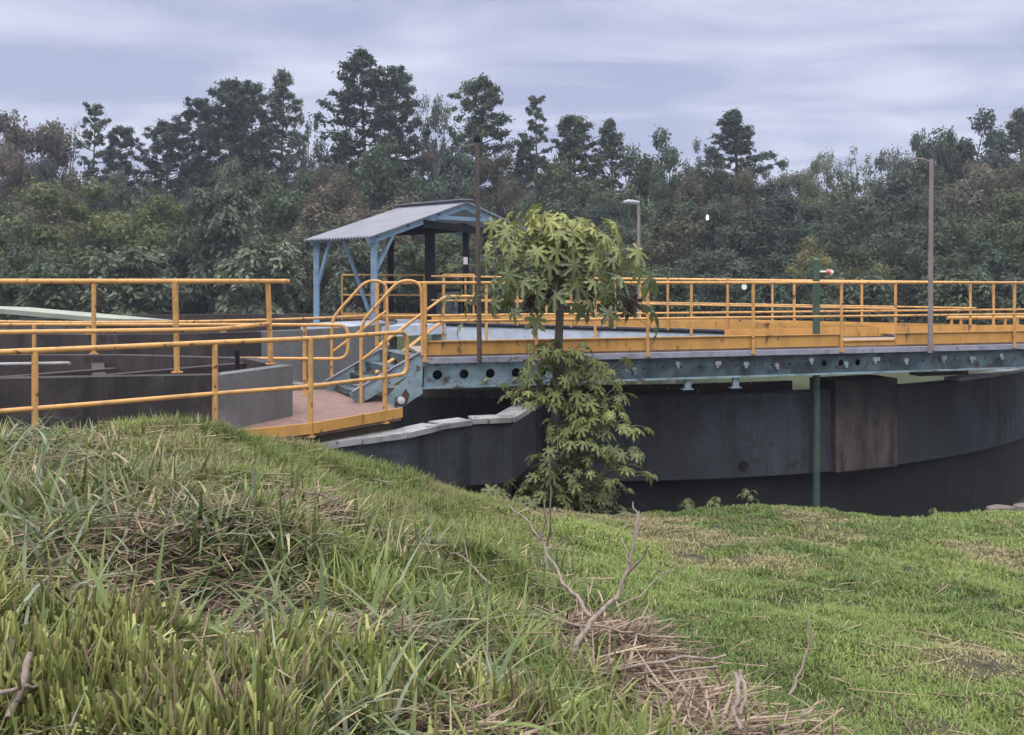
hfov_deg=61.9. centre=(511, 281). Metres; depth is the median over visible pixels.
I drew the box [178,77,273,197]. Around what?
pine tree
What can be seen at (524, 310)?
broad tree
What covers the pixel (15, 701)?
dead branch
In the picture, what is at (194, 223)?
broad tree
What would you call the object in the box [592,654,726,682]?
dead branch
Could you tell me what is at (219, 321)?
railing
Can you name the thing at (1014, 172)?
broad tree
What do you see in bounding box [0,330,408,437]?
railing
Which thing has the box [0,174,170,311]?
broad tree
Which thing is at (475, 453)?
channel wall
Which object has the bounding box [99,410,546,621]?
mound grass
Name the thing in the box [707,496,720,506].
weed
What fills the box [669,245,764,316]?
broad tree
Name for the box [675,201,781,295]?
broad tree
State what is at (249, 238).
broad tree
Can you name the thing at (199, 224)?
broad tree
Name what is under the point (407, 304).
broad tree
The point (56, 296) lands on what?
leaved tree
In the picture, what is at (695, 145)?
broad tree
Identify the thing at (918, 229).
broad tree
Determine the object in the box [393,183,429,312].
broad tree
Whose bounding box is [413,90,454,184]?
broad tree
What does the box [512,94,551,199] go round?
pine tree
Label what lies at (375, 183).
broad tree
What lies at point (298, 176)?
broad tree
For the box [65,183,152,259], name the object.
broad tree
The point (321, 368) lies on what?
concrete basin
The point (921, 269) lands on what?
broad tree
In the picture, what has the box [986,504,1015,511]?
stone
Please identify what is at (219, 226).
leaved tree
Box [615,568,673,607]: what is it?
dead branch
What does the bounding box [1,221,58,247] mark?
broad tree
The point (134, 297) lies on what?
leaved tree
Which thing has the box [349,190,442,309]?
broad tree
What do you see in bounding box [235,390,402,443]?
paved walkway
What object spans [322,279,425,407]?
staircase
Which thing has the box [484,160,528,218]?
broad tree
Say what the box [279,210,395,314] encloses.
broad tree
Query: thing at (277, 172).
broad tree
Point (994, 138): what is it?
broad tree
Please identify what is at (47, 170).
broad tree
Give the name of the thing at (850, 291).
leaved tree
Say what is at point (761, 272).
broad tree
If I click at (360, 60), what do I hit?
pine tree
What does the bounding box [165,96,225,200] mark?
pine tree
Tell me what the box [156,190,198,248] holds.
broad tree
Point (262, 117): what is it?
pine tree
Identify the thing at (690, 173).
broad tree
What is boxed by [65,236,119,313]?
broad tree
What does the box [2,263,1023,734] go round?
ground
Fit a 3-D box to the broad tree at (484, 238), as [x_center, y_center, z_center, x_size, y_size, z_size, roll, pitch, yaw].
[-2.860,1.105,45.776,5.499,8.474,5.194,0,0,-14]
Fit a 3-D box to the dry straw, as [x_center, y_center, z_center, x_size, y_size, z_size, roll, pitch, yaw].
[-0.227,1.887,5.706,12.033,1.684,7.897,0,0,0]
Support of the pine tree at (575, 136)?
on the ground at (990, 667)
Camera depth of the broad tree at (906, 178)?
54.66 m
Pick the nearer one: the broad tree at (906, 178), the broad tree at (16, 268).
the broad tree at (16, 268)
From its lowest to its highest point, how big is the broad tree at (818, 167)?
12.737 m
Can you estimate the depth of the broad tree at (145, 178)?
65.78 m
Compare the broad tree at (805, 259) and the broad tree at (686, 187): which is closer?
the broad tree at (805, 259)
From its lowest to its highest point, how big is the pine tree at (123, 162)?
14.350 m
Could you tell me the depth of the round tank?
13.71 m
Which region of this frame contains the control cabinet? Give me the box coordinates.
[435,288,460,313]
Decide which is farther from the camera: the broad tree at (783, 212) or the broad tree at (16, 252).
the broad tree at (783, 212)
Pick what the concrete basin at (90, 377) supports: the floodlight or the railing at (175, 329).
the railing at (175, 329)
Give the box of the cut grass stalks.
[0,562,706,734]
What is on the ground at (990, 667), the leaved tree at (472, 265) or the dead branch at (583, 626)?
the leaved tree at (472, 265)
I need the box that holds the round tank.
[293,337,1023,517]
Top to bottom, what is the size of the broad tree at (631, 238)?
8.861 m
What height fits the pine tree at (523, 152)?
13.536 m
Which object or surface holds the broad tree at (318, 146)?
on the ground at (990, 667)
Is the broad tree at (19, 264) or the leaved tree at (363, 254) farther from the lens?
the broad tree at (19, 264)
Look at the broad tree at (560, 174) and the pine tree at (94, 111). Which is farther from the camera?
the pine tree at (94, 111)
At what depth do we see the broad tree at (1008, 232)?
41.58 m
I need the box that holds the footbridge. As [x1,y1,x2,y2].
[375,281,1023,389]
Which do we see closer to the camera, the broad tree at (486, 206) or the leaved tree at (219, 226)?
the leaved tree at (219, 226)
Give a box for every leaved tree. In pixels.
[6,259,96,318]
[72,243,188,314]
[164,181,273,313]
[213,236,307,313]
[322,240,400,314]
[431,253,518,334]
[526,260,602,329]
[641,270,709,333]
[721,275,792,319]
[820,272,903,322]
[905,268,1002,324]
[995,273,1023,324]
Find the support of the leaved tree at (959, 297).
on the ground at (990, 667)
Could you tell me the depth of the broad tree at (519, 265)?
43.86 m
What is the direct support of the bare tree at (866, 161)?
on the ground at (990, 667)
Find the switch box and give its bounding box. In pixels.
[463,257,467,263]
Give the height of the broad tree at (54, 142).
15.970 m
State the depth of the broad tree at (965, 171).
56.21 m
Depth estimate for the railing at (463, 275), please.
19.60 m
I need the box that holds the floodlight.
[741,280,746,289]
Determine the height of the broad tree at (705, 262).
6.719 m
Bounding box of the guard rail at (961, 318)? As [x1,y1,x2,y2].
[946,316,1023,324]
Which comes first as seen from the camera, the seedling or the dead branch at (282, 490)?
the dead branch at (282, 490)
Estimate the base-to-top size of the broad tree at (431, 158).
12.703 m
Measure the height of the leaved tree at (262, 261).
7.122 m
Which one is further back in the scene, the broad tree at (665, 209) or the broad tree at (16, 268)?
the broad tree at (665, 209)
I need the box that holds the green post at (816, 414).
[812,258,833,507]
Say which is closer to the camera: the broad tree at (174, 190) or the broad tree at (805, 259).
the broad tree at (805, 259)
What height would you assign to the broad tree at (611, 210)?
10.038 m
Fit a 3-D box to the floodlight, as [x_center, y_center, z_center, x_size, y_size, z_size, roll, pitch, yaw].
[4.443,0.074,16.377,0.116,0.187,0.132,0,0,0]
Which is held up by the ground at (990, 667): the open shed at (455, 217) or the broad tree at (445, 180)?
the broad tree at (445, 180)
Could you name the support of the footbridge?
attached to the walkway at (621, 328)
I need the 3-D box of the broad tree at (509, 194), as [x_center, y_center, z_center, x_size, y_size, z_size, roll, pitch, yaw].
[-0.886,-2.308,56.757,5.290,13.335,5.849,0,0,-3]
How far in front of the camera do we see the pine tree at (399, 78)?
61.28 m
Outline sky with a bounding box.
[0,0,1023,216]
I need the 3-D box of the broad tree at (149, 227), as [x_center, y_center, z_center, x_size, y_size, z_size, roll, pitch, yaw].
[-17.000,0.393,40.995,4.196,9.984,4.326,0,0,1]
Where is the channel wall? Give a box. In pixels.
[320,399,540,499]
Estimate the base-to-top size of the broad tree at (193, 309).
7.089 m
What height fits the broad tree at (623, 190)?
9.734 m
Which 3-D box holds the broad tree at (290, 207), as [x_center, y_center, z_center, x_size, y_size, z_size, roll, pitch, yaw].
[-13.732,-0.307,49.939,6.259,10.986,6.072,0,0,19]
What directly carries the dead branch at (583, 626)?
on the dry straw
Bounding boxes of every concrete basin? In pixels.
[0,314,396,383]
[0,354,292,436]
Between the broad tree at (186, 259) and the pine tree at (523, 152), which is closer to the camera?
the broad tree at (186, 259)
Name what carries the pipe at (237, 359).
in the concrete basin at (90, 377)
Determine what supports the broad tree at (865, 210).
on the ground at (990, 667)
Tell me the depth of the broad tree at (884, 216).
51.46 m
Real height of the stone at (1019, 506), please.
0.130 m
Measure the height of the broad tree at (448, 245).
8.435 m
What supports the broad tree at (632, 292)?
on the ground at (990, 667)
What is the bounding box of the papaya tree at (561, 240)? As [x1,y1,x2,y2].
[441,203,658,514]
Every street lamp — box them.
[623,199,640,316]
[706,214,713,316]
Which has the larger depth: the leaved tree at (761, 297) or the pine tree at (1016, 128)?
the pine tree at (1016, 128)
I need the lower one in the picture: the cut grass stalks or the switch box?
the cut grass stalks
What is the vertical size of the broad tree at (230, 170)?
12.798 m
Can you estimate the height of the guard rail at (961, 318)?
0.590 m
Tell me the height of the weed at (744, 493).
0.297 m
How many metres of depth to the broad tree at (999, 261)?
40.37 m
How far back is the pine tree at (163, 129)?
61.19 m
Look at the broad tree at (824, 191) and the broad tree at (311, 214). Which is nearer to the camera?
the broad tree at (311, 214)
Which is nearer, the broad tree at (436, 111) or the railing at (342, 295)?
the railing at (342, 295)
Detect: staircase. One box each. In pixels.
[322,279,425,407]
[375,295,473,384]
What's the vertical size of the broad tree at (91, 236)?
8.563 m
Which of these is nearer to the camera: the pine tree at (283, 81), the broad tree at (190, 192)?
the broad tree at (190, 192)
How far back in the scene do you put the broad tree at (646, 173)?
59.51 m
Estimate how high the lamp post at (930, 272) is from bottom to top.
3.074 m
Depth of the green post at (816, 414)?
13.33 m
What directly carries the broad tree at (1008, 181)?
on the ground at (990, 667)
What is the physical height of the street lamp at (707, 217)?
6.990 m
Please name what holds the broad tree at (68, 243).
on the ground at (990, 667)
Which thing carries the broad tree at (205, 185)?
on the ground at (990, 667)
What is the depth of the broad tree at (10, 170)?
54.62 m
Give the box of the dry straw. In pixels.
[0,417,1023,734]
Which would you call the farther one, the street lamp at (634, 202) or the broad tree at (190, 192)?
the broad tree at (190, 192)
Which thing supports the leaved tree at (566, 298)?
on the ground at (990, 667)
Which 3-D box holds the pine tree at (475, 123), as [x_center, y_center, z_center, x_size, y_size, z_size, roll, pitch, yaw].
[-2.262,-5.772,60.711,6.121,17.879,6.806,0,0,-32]
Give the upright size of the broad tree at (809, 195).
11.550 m
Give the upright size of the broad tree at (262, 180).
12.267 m
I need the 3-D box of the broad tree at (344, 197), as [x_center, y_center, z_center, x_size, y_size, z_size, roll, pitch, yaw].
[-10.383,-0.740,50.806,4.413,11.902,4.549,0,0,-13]
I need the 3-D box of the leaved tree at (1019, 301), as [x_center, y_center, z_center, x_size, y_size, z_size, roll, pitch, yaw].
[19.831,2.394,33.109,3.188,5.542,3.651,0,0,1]
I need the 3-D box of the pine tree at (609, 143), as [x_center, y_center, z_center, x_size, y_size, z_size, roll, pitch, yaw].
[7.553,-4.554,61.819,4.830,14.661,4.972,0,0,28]
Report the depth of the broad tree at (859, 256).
38.47 m
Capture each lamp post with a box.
[459,135,481,364]
[905,156,933,352]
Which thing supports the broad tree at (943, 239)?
on the ground at (990, 667)
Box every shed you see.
[0,306,167,333]
[301,199,525,372]
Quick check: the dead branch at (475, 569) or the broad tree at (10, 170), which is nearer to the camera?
the dead branch at (475, 569)
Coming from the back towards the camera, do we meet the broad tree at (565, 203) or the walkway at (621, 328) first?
the broad tree at (565, 203)
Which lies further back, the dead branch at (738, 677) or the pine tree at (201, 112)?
the pine tree at (201, 112)
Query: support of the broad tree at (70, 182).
on the ground at (990, 667)
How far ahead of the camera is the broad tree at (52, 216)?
48.22 m
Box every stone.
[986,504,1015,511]
[1013,502,1023,511]
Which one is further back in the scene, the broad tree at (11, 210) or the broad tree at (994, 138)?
the broad tree at (994, 138)
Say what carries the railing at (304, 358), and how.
on the paved walkway at (337, 414)
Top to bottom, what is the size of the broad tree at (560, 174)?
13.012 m
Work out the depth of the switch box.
20.20 m
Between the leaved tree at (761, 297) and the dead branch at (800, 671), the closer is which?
the dead branch at (800, 671)
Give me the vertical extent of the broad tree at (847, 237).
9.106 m
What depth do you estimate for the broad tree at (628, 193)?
53.18 m
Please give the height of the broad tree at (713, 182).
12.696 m
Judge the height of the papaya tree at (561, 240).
3.951 m
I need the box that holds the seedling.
[477,482,510,500]
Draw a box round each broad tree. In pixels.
[0,109,76,195]
[0,143,45,227]
[0,174,39,229]
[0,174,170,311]
[0,218,77,319]
[0,253,26,319]
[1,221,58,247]
[1,246,46,303]
[7,150,84,224]
[14,182,88,254]
[23,223,82,253]
[37,171,94,226]
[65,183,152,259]
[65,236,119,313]
[75,218,192,287]
[92,167,162,219]
[96,239,206,314]
[108,175,154,196]
[109,188,202,312]
[139,180,199,204]
[149,186,221,239]
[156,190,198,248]
[158,239,245,313]
[165,223,248,300]
[176,155,278,237]
[187,192,276,245]
[196,157,225,189]
[225,162,316,241]
[227,230,306,313]
[237,234,312,300]
[241,182,309,282]
[272,161,292,231]
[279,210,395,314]
[288,182,370,313]
[290,159,355,206]
[293,109,328,281]
[301,158,362,214]
[301,169,370,287]
[314,142,353,171]
[348,129,426,217]
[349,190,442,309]
[361,240,435,312]
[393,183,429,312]
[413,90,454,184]
[413,141,485,239]
[415,233,484,312]
[415,233,503,280]
[417,145,465,199]
[437,182,508,261]
[471,147,537,296]
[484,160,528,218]
[490,229,568,311]
[491,190,550,275]
[496,262,552,313]
[519,151,592,218]
[541,181,603,242]
[547,251,635,315]
[583,179,647,245]
[585,216,652,309]
[586,197,655,263]
[587,241,686,316]
[610,184,653,215]
[618,124,683,227]
[621,211,716,292]
[626,178,672,230]
[626,193,720,284]
[659,171,708,266]
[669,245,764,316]
[671,164,703,203]
[673,246,740,316]
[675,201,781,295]
[679,159,753,246]
[681,137,711,204]
[685,198,749,264]
[718,252,821,320]
[725,165,790,247]
[725,167,777,202]
[735,189,833,319]
[746,253,809,310]
[757,157,800,202]
[766,171,829,236]
[771,167,830,250]
[783,235,837,319]
[790,239,892,322]
[795,193,893,264]
[797,147,850,214]
[803,210,892,274]
[819,172,902,267]
[832,261,899,322]
[852,246,945,322]
[861,144,911,198]
[861,192,956,299]
[863,150,963,250]
[868,186,951,263]
[900,128,963,191]
[902,215,1000,322]
[911,234,1023,324]
[925,104,1017,191]
[936,164,1023,252]
[943,206,1008,270]
[948,155,995,214]
[956,183,1023,324]
[983,157,1023,241]
[994,150,1023,196]
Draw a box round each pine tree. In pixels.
[70,102,116,191]
[88,124,145,212]
[131,118,202,202]
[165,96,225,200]
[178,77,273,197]
[222,79,277,179]
[236,67,317,231]
[307,46,430,210]
[365,64,432,188]
[443,72,523,198]
[496,135,544,217]
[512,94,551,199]
[526,114,618,210]
[586,117,650,228]
[693,107,788,220]
[998,105,1023,163]
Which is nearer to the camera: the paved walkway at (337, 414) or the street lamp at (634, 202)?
the paved walkway at (337, 414)
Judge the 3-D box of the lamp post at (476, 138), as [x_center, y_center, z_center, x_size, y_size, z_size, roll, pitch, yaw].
[-0.557,-0.423,11.450,0.312,3.087,0.100,0,0,0]
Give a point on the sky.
(810, 76)
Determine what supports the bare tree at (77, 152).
on the ground at (990, 667)
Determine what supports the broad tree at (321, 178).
on the ground at (990, 667)
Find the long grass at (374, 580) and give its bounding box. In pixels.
[0,410,885,734]
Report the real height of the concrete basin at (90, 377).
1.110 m
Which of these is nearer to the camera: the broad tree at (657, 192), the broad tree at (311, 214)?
the broad tree at (311, 214)
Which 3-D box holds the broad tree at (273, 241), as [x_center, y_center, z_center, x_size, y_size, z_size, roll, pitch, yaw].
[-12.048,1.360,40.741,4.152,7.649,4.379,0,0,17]
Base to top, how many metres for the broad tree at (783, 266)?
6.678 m
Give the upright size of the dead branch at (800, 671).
0.302 m
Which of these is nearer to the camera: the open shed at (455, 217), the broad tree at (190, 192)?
the open shed at (455, 217)
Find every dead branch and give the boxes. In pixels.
[0,651,44,719]
[242,489,341,501]
[447,526,491,585]
[508,464,649,655]
[528,614,632,635]
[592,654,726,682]
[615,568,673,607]
[731,669,747,730]
[788,613,815,695]
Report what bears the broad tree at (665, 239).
on the ground at (990, 667)
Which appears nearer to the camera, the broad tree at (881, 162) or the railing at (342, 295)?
the railing at (342, 295)
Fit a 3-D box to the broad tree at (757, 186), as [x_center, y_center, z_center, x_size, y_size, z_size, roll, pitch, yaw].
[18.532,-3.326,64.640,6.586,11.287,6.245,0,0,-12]
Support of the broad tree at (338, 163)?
on the ground at (990, 667)
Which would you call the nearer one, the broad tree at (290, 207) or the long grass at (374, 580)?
the long grass at (374, 580)
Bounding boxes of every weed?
[676,498,694,509]
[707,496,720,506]
[736,488,759,504]
[928,508,938,514]
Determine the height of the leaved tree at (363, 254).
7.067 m
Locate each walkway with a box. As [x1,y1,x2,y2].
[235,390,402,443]
[431,275,975,383]
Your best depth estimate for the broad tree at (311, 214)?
44.23 m
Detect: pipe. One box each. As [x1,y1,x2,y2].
[0,361,70,365]
[235,350,239,369]
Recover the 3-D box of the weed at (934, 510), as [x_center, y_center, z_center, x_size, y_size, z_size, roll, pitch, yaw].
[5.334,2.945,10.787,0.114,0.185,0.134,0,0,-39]
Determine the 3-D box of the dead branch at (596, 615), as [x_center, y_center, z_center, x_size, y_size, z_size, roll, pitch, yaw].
[0.393,1.390,4.581,0.573,0.827,0.971,0,0,-17]
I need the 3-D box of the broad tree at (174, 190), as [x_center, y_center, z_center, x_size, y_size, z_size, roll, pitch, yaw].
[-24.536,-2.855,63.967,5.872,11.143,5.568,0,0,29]
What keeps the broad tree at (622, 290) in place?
on the ground at (990, 667)
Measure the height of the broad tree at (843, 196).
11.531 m
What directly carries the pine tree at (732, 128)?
on the ground at (990, 667)
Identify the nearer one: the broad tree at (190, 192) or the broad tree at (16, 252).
the broad tree at (16, 252)
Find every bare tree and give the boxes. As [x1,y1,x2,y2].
[46,124,79,188]
[843,146,871,213]
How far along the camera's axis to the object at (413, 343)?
15.15 m
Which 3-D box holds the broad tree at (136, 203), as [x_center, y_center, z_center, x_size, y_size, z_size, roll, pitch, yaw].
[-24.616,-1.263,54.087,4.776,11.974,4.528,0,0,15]
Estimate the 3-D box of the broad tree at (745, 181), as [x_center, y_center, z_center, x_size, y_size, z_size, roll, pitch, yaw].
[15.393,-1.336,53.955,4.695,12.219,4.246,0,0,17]
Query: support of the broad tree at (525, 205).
on the ground at (990, 667)
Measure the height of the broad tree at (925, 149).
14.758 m
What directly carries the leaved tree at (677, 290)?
on the ground at (990, 667)
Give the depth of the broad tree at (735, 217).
51.73 m
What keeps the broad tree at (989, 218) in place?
on the ground at (990, 667)
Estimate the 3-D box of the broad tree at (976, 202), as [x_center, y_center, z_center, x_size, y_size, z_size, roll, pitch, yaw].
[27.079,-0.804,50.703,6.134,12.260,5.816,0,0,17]
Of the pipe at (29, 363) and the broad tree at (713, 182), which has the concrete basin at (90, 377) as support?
the pipe at (29, 363)
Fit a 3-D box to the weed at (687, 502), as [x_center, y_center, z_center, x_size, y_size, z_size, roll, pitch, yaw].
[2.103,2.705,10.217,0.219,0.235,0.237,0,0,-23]
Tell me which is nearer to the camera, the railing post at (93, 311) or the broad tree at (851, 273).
the railing post at (93, 311)
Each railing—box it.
[0,279,289,372]
[0,314,365,333]
[0,323,349,394]
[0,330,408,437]
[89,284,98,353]
[341,274,424,320]
[442,274,474,313]
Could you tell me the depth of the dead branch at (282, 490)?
5.28 m
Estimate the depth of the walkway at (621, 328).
17.36 m
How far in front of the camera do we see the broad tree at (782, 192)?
61.73 m
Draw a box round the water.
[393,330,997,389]

